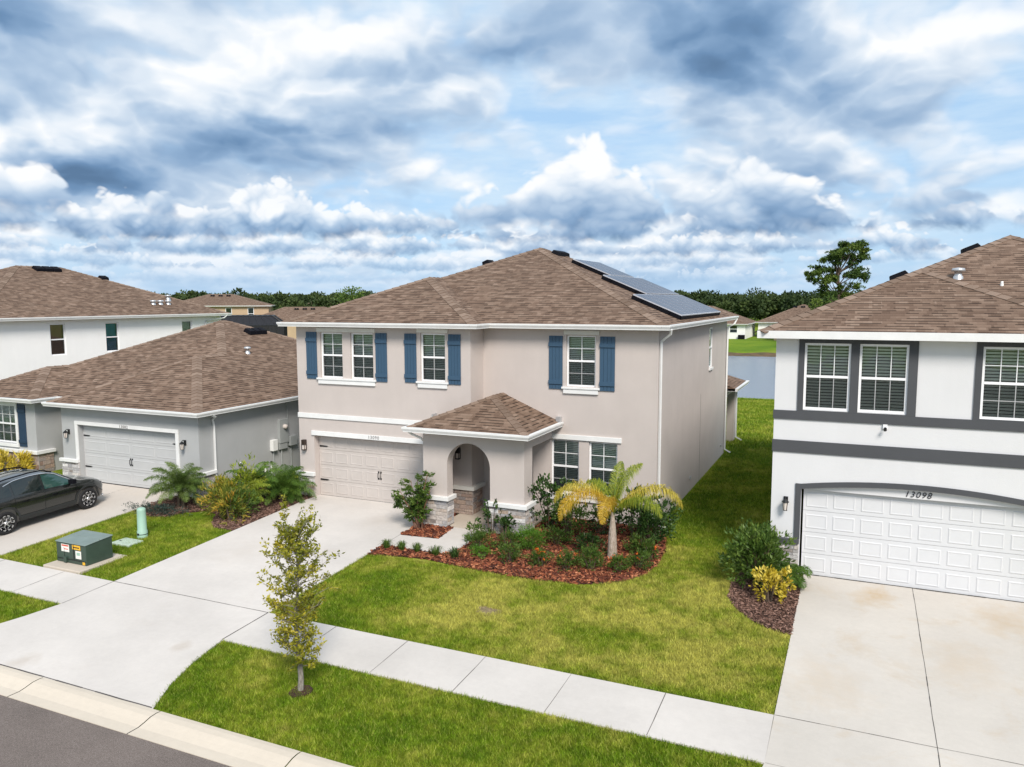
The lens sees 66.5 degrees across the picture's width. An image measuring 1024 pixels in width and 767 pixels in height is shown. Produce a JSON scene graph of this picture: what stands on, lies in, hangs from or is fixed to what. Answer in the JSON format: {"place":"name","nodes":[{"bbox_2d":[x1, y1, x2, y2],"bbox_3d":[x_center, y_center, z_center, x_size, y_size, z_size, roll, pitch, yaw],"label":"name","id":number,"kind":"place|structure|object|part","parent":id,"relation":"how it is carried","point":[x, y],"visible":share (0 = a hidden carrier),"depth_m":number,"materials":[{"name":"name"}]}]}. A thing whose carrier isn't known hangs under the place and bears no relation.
{"place":"outdoors","nodes":[
{"label":"outdoors","id":0,"kind":"place"},
{"bbox_2d":[0,483,175,554],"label":"driveway","id":1,"kind":"structure","parent":0,"point":[111,500],"depth_m":24.81,"materials":[{"name":"grey concrete"}]},
{"bbox_2d":[0,466,102,534],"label":"parked car","id":2,"kind":"object","parent":1,"relation":"on","point":[25,493],"visible":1,"depth_m":24.24,"materials":[{"name":"paint"}]},
{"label":"quarter window","id":3,"kind":"part","parent":2,"relation":"part of","materials":[{"name":"grey glass"}]},
{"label":"side window","id":4,"kind":"part","parent":2,"relation":"part of","materials":[{"name":"grey glass"}]},
{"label":"side window","id":5,"kind":"part","parent":2,"relation":"part of","materials":[{"name":"green glass"}]},
{"bbox_2d":[0,695,230,766],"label":"road","id":6,"kind":"structure","parent":0,"point":[33,736],"depth_m":12.67,"materials":[{"name":"grey asphalt"}]},
{"bbox_2d":[0,494,416,708],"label":"driveway","id":7,"kind":"structure","parent":0,"point":[144,636],"depth_m":17.82,"materials":[{"name":"concrete"}]},
{"bbox_2d":[0,558,773,763],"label":"pavement","id":8,"kind":"structure","parent":0,"point":[722,729],"depth_m":14.33,"materials":[{"name":"concrete"}]},
{"bbox_2d":[0,318,803,766],"bbox_3d":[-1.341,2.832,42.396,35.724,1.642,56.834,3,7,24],"label":"grass","id":9,"kind":"structure","parent":0,"point":[756,415],"depth_m":15.81,"materials":[{"name":"green plant"}]},
{"bbox_2d":[43,530,126,574],"bbox_3d":[-11.439,4.568,20.942,1.400,0.936,1.440,3,7,24],"label":"electrical cabinet","id":10,"kind":"object","parent":9,"relation":"on","point":[81,552],"visible":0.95,"depth_m":20.68,"materials":[{"name":"metal"}]},
{"bbox_2d":[0,265,231,379],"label":"house","id":11,"kind":"structure","parent":9,"relation":"on","point":[53,316],"depth_m":40.07,"materials":[{"name":"white paint"}]},
{"bbox_2d":[50,324,65,355],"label":"window","id":12,"kind":"structure","parent":11,"relation":"in","point":[57,331],"depth_m":38.08,"materials":[{"name":"brown glass"}]},
{"bbox_2d":[105,322,118,351],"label":"window","id":13,"kind":"structure","parent":11,"relation":"in","point":[112,340],"depth_m":40.85,"materials":[{"name":"teal glass"}]},
{"bbox_2d":[182,321,191,330],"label":"window","id":14,"kind":"structure","parent":11,"relation":"in","point":[186,325],"depth_m":45.29,"materials":[{"name":"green glass"}]},
{"bbox_2d":[112,538,142,546],"bbox_3d":[-11.030,4.570,22.389,0.720,0.106,0.520,3,7,24],"label":"utility cover","id":15,"kind":"object","parent":9,"relation":"on","point":[121,543],"visible":0.7,"depth_m":22.28,"materials":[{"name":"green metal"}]},
{"bbox_2d":[137,507,147,538],"bbox_3d":[-10.816,4.082,22.823,0.302,0.940,0.303,3,7,24],"label":"cable pedestal","id":16,"kind":"object","parent":9,"relation":"on","point":[142,531],"visible":0.98,"depth_m":22.72,"materials":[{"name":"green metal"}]},
{"bbox_2d":[0,320,299,497],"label":"house","id":17,"kind":"structure","parent":9,"relation":"on","point":[219,397],"depth_m":29.31,"materials":[{"name":"grey paint"}]},
{"bbox_2d":[0,405,16,442],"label":"window","id":18,"kind":"structure","parent":17,"relation":"in","point":[7,416],"depth_m":31.22,"materials":[{"name":"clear glass"}]},
{"bbox_2d":[83,425,176,491],"bbox_3d":[-13.712,2.682,28.141,4.880,2.171,0.109,3,7,24],"label":"garage door","id":19,"kind":"structure","parent":17,"relation":"in","point":[123,457],"depth_m":28.24,"materials":[{"name":"grey metal"}]},
{"bbox_2d":[0,665,353,766],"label":"curb","id":20,"kind":"structure","parent":9,"relation":"on","point":[216,744],"depth_m":13.20,"materials":[{"name":"concrete"}]},
{"bbox_2d":[145,487,313,530],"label":"mulch","id":21,"kind":"object","parent":9,"relation":"on","point":[264,509],"visible":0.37,"depth_m":25.28,"materials":[{"name":"brown wood"}]},
{"bbox_2d":[122,501,191,517],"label":"ground cover shrub","id":22,"kind":"object","parent":21,"relation":"on","point":[164,507],"visible":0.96,"depth_m":24.93,"materials":[{"name":"green plant"}]},
{"bbox_2d":[143,462,212,507],"bbox_3d":[-10.899,3.319,25.618,2.072,1.583,2.203,3,7,24],"label":"palm shrub","id":23,"kind":"object","parent":21,"relation":"on","point":[180,484],"visible":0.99,"depth_m":25.39,"materials":[{"name":"green plant"}]},
{"bbox_2d":[202,477,230,506],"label":"shrub","id":24,"kind":"object","parent":21,"relation":"on","point":[210,494],"visible":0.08,"depth_m":25.61,"materials":[{"name":"green plant"}]},
{"bbox_2d":[196,472,251,520],"bbox_3d":[-9.082,3.532,24.637,1.747,1.612,1.678,-1,6,-9],"label":"croton shrub","id":25,"kind":"object","parent":21,"relation":"on","point":[219,483],"visible":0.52,"depth_m":24.48,"materials":[{"name":"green plant"}]},
{"bbox_2d":[207,480,249,525],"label":"croton shrub","id":26,"kind":"object","parent":21,"relation":"on","point":[224,494],"visible":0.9,"depth_m":24.00,"materials":[{"name":"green plant"}]},
{"bbox_2d":[223,480,260,520],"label":"shrub","id":27,"kind":"object","parent":21,"relation":"on","point":[250,501],"visible":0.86,"depth_m":24.26,"materials":[{"name":"green plant"}]},
{"bbox_2d":[213,478,271,510],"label":"palm shrub","id":28,"kind":"object","parent":21,"relation":"on","point":[253,485],"visible":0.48,"depth_m":24.90,"materials":[{"name":"plant"}]},
{"bbox_2d":[226,453,264,503],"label":"leafy shrub","id":29,"kind":"object","parent":21,"relation":"on","point":[247,477],"visible":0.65,"depth_m":25.34,"materials":[{"name":"green plant"}]},
{"bbox_2d":[226,461,282,490],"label":"palm shrub","id":30,"kind":"object","parent":21,"relation":"on","point":[262,468],"visible":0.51,"depth_m":25.94,"materials":[{"name":"green plant"}]},
{"bbox_2d":[252,461,317,504],"bbox_3d":[-7.733,3.401,26.118,2.281,1.420,2.101,3,7,24],"label":"palm shrub","id":31,"kind":"object","parent":21,"relation":"on","point":[289,482],"visible":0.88,"depth_m":26.00,"materials":[{"name":"green plant"}]},
{"bbox_2d":[184,294,274,314],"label":"house","id":32,"kind":"structure","parent":9,"relation":"on","point":[233,304],"depth_m":142.00,"materials":[{"name":"beige paint"}]},
{"bbox_2d":[248,308,253,314],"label":"window","id":33,"kind":"structure","parent":32,"relation":"in","point":[250,310],"depth_m":141.71,"materials":[{"name":"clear glass"}]},
{"bbox_2d":[221,315,287,335],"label":"pool cage","id":34,"kind":"object","parent":9,"relation":"on","point":[267,322],"visible":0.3,"depth_m":84.47,"materials":[{"name":"black metal"}]},
{"bbox_2d":[274,302,288,309],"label":"tree","id":35,"kind":"object","parent":9,"relation":"on","point":[282,306],"visible":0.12,"depth_m":152.14,"materials":[{"name":"green plant"}]},
{"bbox_2d":[263,307,326,338],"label":"house","id":36,"kind":"structure","parent":9,"relation":"on","point":[285,313],"depth_m":136.67,"materials":[{"name":"beige paint"}]},
{"bbox_2d":[256,493,344,697],"bbox_3d":[-3.866,3.807,13.948,1.481,3.769,1.373,3,7,24],"label":"street tree","id":37,"kind":"object","parent":9,"relation":"on","point":[301,551],"visible":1,"depth_m":13.91,"materials":[{"name":"green plant"}]},
{"bbox_2d":[333,285,363,303],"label":"round tree","id":38,"kind":"object","parent":9,"relation":"on","point":[353,296],"visible":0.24,"depth_m":156.38,"materials":[{"name":"green plant"}]},
{"bbox_2d":[476,606,500,615],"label":"soil","id":39,"kind":"structure","parent":9,"relation":"on","point":[487,610],"depth_m":17.46,"materials":[{"name":"beige soil"}]},
{"bbox_2d":[147,287,862,319],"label":"woodland","id":40,"kind":"object","parent":9,"relation":"on","point":[760,305],"visible":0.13,"depth_m":200.61,"materials":[{"name":"green plant"}]},
{"bbox_2d":[276,248,749,535],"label":"house","id":41,"kind":"structure","parent":9,"relation":"on","point":[506,382],"depth_m":24.52,"materials":[{"name":"beige paint"}]},
{"bbox_2d":[321,332,342,377],"bbox_3d":[-5.916,-0.955,26.088,0.890,1.510,0.238,3,7,24],"label":"window","id":42,"kind":"structure","parent":41,"relation":"in","point":[332,360],"depth_m":26.13,"materials":[{"name":"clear glass"}]},
{"bbox_2d":[351,333,373,379],"bbox_3d":[-4.815,-0.905,25.602,0.880,1.510,0.238,3,7,24],"label":"window","id":43,"kind":"structure","parent":41,"relation":"in","point":[362,343],"depth_m":25.64,"materials":[{"name":"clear glass"}]},
{"bbox_2d":[319,436,422,502],"bbox_3d":[-4.381,2.895,25.880,4.880,2.171,0.109,3,7,24],"label":"garage door","id":44,"kind":"structure","parent":41,"relation":"in","point":[363,469],"depth_m":26.09,"materials":[{"name":"beige metal"}]},
{"bbox_2d":[421,333,444,381],"bbox_3d":[-2.397,-0.827,24.531,0.890,1.510,0.238,3,7,24],"label":"window","id":45,"kind":"structure","parent":41,"relation":"in","point":[432,344],"depth_m":24.57,"materials":[{"name":"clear glass"}]},
{"bbox_2d":[552,439,578,493],"bbox_3d":[1.693,2.519,24.037,0.900,1.660,0.238,3,7,24],"label":"window","id":46,"kind":"structure","parent":41,"relation":"in","point":[565,453],"depth_m":24.06,"materials":[{"name":"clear glass"}]},
{"bbox_2d":[567,335,595,386],"bbox_3d":[2.132,-0.682,23.494,0.920,1.540,0.238,3,7,24],"label":"window","id":47,"kind":"structure","parent":41,"relation":"in","point":[581,350],"depth_m":23.52,"materials":[{"name":"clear glass"}]},
{"bbox_2d":[589,442,616,495],"bbox_3d":[2.794,2.569,23.551,0.890,1.660,0.238,3,7,24],"label":"window","id":48,"kind":"structure","parent":41,"relation":"in","point":[603,456],"depth_m":23.56,"materials":[{"name":"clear glass"}]},
{"bbox_2d":[709,327,712,366],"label":"window","id":49,"kind":"structure","parent":41,"relation":"in","point":[711,329],"depth_m":30.50,"materials":[{"name":"clear glass"}]},
{"bbox_2d":[367,517,666,584],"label":"mulch","id":50,"kind":"object","parent":9,"relation":"on","point":[492,562],"visible":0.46,"depth_m":20.38,"materials":[{"name":"brown wood"}]},
{"bbox_2d":[379,539,392,548],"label":"grass tuft","id":51,"kind":"object","parent":50,"relation":"on","point":[387,543],"visible":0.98,"depth_m":21.40,"materials":[{"name":"green plant"}]},
{"bbox_2d":[396,541,409,549],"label":"grass tuft","id":52,"kind":"object","parent":50,"relation":"on","point":[402,546],"visible":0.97,"depth_m":21.21,"materials":[{"name":"green plant"}]},
{"bbox_2d":[411,542,423,551],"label":"grass tuft","id":53,"kind":"object","parent":50,"relation":"on","point":[417,546],"visible":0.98,"depth_m":21.06,"materials":[{"name":"green plant"}]},
{"bbox_2d":[424,545,443,555],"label":"grass tuft","id":54,"kind":"object","parent":50,"relation":"on","point":[435,550],"visible":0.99,"depth_m":20.80,"materials":[{"name":"green plant"}]},
{"bbox_2d":[442,546,462,557],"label":"grass tuft","id":55,"kind":"object","parent":50,"relation":"on","point":[454,553],"visible":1,"depth_m":20.60,"materials":[{"name":"green plant"}]},
{"bbox_2d":[462,516,486,541],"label":"shrub","id":56,"kind":"object","parent":50,"relation":"on","point":[478,525],"visible":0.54,"depth_m":21.88,"materials":[{"name":"green plant"}]},
{"bbox_2d":[464,529,497,549],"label":"shrub","id":57,"kind":"object","parent":50,"relation":"on","point":[478,537],"visible":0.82,"depth_m":21.09,"materials":[{"name":"green plant"}]},
{"bbox_2d":[468,543,495,558],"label":"shrub","id":58,"kind":"object","parent":50,"relation":"on","point":[482,547],"visible":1,"depth_m":20.54,"materials":[{"name":"green plant"}]},
{"bbox_2d":[477,498,501,533],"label":"shrub","id":59,"kind":"object","parent":50,"relation":"on","point":[488,516],"visible":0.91,"depth_m":22.33,"materials":[{"name":"green plant"}]},
{"bbox_2d":[494,512,516,537],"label":"shrub","id":60,"kind":"object","parent":50,"relation":"on","point":[505,522],"visible":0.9,"depth_m":22.04,"materials":[{"name":"green plant"}]},
{"bbox_2d":[492,527,523,548],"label":"shrub","id":61,"kind":"object","parent":50,"relation":"on","point":[507,536],"visible":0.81,"depth_m":21.08,"materials":[{"name":"green plant"}]},
{"bbox_2d":[497,541,527,563],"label":"shrub","id":62,"kind":"object","parent":50,"relation":"on","point":[515,551],"visible":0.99,"depth_m":20.24,"materials":[{"name":"green plant"}]},
{"bbox_2d":[513,521,549,550],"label":"shrub","id":63,"kind":"object","parent":50,"relation":"on","point":[532,533],"visible":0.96,"depth_m":21.01,"materials":[{"name":"green plant"}]},
{"bbox_2d":[525,545,554,566],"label":"flowering shrub","id":64,"kind":"object","parent":50,"relation":"on","point":[537,554],"visible":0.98,"depth_m":19.91,"materials":[{"name":"green plant"}]},
{"bbox_2d":[528,473,572,528],"bbox_3d":[0.909,3.445,22.764,1.834,1.726,1.306,0,6,3],"label":"shrub","id":65,"kind":"object","parent":50,"relation":"on","point":[543,493],"visible":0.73,"depth_m":22.64,"materials":[{"name":"green plant"}]},
{"bbox_2d":[542,525,577,547],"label":"shrub","id":66,"kind":"object","parent":50,"relation":"on","point":[561,533],"visible":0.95,"depth_m":21.40,"materials":[{"name":"green plant"}]},
{"bbox_2d":[548,548,584,572],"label":"flowering shrub","id":67,"kind":"object","parent":50,"relation":"on","point":[568,556],"visible":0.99,"depth_m":19.62,"materials":[{"name":"green plant"}]},
{"bbox_2d":[544,493,591,536],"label":"shrub","id":68,"kind":"object","parent":50,"relation":"on","point":[576,512],"visible":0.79,"depth_m":22.18,"materials":[{"name":"green plant"}]},
{"bbox_2d":[572,542,606,570],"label":"shrub","id":69,"kind":"object","parent":50,"relation":"on","point":[594,555],"visible":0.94,"depth_m":19.62,"materials":[{"name":"green plant"}]},
{"bbox_2d":[571,532,607,553],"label":"shrub","id":70,"kind":"object","parent":50,"relation":"on","point":[586,537],"visible":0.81,"depth_m":20.70,"materials":[{"name":"green plant"}]},
{"bbox_2d":[586,504,619,535],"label":"shrub","id":71,"kind":"object","parent":50,"relation":"on","point":[593,520],"visible":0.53,"depth_m":22.24,"materials":[{"name":"green plant"}]},
{"bbox_2d":[553,461,683,557],"bbox_3d":[2.606,3.381,20.231,2.107,2.535,3.424,15,16,67],"label":"palm tree","id":72,"kind":"object","parent":50,"relation":"on","point":[610,501],"visible":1,"depth_m":20.16,"materials":[{"name":"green plant"}]},
{"bbox_2d":[605,553,631,572],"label":"flowering shrub","id":73,"kind":"object","parent":50,"relation":"on","point":[615,558],"visible":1,"depth_m":19.43,"materials":[{"name":"green plant"}]},
{"bbox_2d":[606,485,662,536],"bbox_3d":[3.471,3.568,21.916,1.584,1.647,1.156,3,7,24],"label":"shrub","id":74,"kind":"object","parent":50,"relation":"on","point":[632,510],"visible":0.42,"depth_m":21.76,"materials":[{"name":"green plant"}]},
{"bbox_2d":[621,531,655,555],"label":"shrub","id":75,"kind":"object","parent":50,"relation":"on","point":[635,543],"visible":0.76,"depth_m":20.56,"materials":[{"name":"green plant"}]},
{"bbox_2d":[627,547,653,569],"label":"flowering shrub","id":76,"kind":"object","parent":50,"relation":"on","point":[642,560],"visible":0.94,"depth_m":19.62,"materials":[{"name":"green plant"}]},
{"bbox_2d":[635,540,659,561],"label":"flowering shrub","id":77,"kind":"object","parent":50,"relation":"on","point":[647,547],"visible":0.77,"depth_m":20.19,"materials":[{"name":"green plant"}]},
{"bbox_2d":[628,501,676,544],"bbox_3d":[3.823,3.857,21.393,1.345,1.240,1.424,3,7,24],"label":"shrub","id":78,"kind":"object","parent":50,"relation":"on","point":[644,520],"visible":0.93,"depth_m":21.27,"materials":[{"name":"green plant"}]},
{"bbox_2d":[646,485,683,533],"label":"shrub","id":79,"kind":"object","parent":50,"relation":"on","point":[670,519],"visible":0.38,"depth_m":22.05,"materials":[{"name":"green plant"}]},
{"bbox_2d":[710,306,756,338],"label":"house","id":80,"kind":"structure","parent":9,"relation":"on","point":[742,325],"depth_m":138.29,"materials":[{"name":"white paint"}]},
{"bbox_2d":[729,325,737,332],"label":"window","id":81,"kind":"structure","parent":80,"relation":"in","point":[733,329],"depth_m":137.93,"materials":[{"name":"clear glass"}]},
{"bbox_2d":[728,352,775,356],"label":"pond bank","id":82,"kind":"structure","parent":9,"relation":"on","point":[763,354],"depth_m":113.28,"materials":[{"name":"beige sand"}]},
{"bbox_2d":[726,570,800,635],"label":"mulch","id":83,"kind":"object","parent":9,"relation":"on","point":[793,597],"visible":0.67,"depth_m":17.38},
{"bbox_2d":[717,522,804,592],"bbox_3d":[5.827,4.045,18.441,2.146,1.659,1.776,3,7,24],"label":"shrub","id":84,"kind":"object","parent":83,"relation":"on","point":[742,549],"visible":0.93,"depth_m":18.29,"materials":[{"name":"green plant"}]},
{"bbox_2d":[738,517,783,562],"bbox_3d":[6.070,3.983,19.161,1.248,1.468,1.284,3,7,24],"label":"shrub","id":85,"kind":"object","parent":83,"relation":"on","point":[760,524],"visible":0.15,"depth_m":19.19,"materials":[{"name":"green plant"}]},
{"bbox_2d":[748,564,790,603],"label":"croton shrub","id":86,"kind":"object","parent":83,"relation":"on","point":[768,574],"visible":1,"depth_m":17.49,"materials":[{"name":"yellow plant"}]},
{"bbox_2d":[757,561,812,591],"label":"shrub","id":87,"kind":"object","parent":83,"relation":"on","point":[800,569],"visible":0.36,"depth_m":18.21,"materials":[{"name":"green plant"}]},
{"bbox_2d":[774,566,795,599],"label":"croton shrub","id":88,"kind":"object","parent":83,"relation":"on","point":[784,571],"visible":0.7,"depth_m":17.60,"materials":[{"name":"yellow plant"}]},
{"bbox_2d":[755,304,811,329],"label":"house","id":89,"kind":"structure","parent":9,"relation":"on","point":[783,315],"depth_m":145.24,"materials":[{"name":"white paint"}]},
{"bbox_2d":[808,295,837,309],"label":"tree","id":90,"kind":"object","parent":9,"relation":"on","point":[820,302],"visible":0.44,"depth_m":114.90,"materials":[{"name":"green plant"}]},
{"bbox_2d":[804,239,872,301],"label":"pine tree","id":91,"kind":"object","parent":9,"relation":"on","point":[841,254],"visible":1,"depth_m":118.92,"materials":[{"name":"green plant"}]},
{"bbox_2d":[754,235,1023,601],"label":"house","id":92,"kind":"structure","parent":9,"relation":"on","point":[898,439],"depth_m":18.02,"materials":[{"name":"white paint"}]},
{"bbox_2d":[803,343,850,410],"bbox_3d":[7.442,-0.170,18.450,1.000,1.570,0.238,3,7,24],"label":"window","id":93,"kind":"structure","parent":92,"relation":"in","point":[827,365],"depth_m":18.46,"materials":[{"name":"white glass"}]},
{"bbox_2d":[858,344,909,413],"bbox_3d":[8.535,-0.121,17.968,1.010,1.570,0.238,3,7,24],"label":"window","id":94,"kind":"structure","parent":92,"relation":"in","point":[883,368],"depth_m":17.97,"materials":[{"name":"white glass"}]},
{"bbox_2d":[801,489,1023,601],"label":"garage door","id":95,"kind":"structure","parent":92,"relation":"in","point":[952,547],"depth_m":18.09,"materials":[{"name":"white metal"}]},
{"bbox_2d":[979,347,1023,420],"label":"window","id":96,"kind":"structure","parent":92,"relation":"in","point":[1002,387],"depth_m":17.02,"materials":[{"name":"white glass"}]},
{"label":"soil","id":97,"kind":"structure","parent":9,"relation":"on","visible":0},
{"bbox_2d":[0,448,20,471],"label":"leafy plant","id":98,"kind":"object","parent":97,"relation":"on","point":[4,458],"visible":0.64,"depth_m":30.32,"materials":[{"name":"yellow plant"}]},
{"bbox_2d":[0,449,41,469],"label":"leafy plant","id":99,"kind":"object","parent":97,"relation":"on","point":[25,459],"visible":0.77,"depth_m":30.05,"materials":[{"name":"yellow plant"}]},
{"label":"soil","id":100,"kind":"structure","parent":9,"relation":"on","visible":0},
{"bbox_2d":[401,513,457,538],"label":"mulch","id":101,"kind":"object","parent":100,"relation":"on","point":[430,530],"visible":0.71,"depth_m":22.75,"materials":[{"name":"brown wood"}]},
{"bbox_2d":[390,471,436,528],"bbox_3d":[-2.918,3.419,22.962,1.572,1.834,0.983,1,6,7],"label":"tree","id":102,"kind":"object","parent":101,"relation":"on","point":[416,507],"visible":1,"depth_m":22.88,"materials":[{"name":"green plant"}]},
{"bbox_2d":[391,527,472,552],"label":"path","id":103,"kind":"structure","parent":0,"point":[450,539],"depth_m":22.00,"materials":[{"name":"concrete"}]},
{"bbox_2d":[450,508,545,532],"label":"porch floor","id":104,"kind":"structure","parent":0,"point":[461,520],"depth_m":23.68,"materials":[{"name":"concrete"}]},
{"bbox_2d":[0,0,1023,296],"label":"sky","id":105,"kind":"structure","parent":0,"point":[306,147],"materials":[{"name":"blue"}]},
{"bbox_2d":[728,356,775,398],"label":"water","id":106,"kind":"structure","parent":0,"point":[758,372],"depth_m":86.49,"materials":[{"name":"blue liquid"}]},
{"bbox_2d":[762,574,1023,766],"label":"driveway","id":107,"kind":"structure","parent":0,"point":[879,675],"depth_m":14.15,"materials":[{"name":"beige concrete"}]}
]}

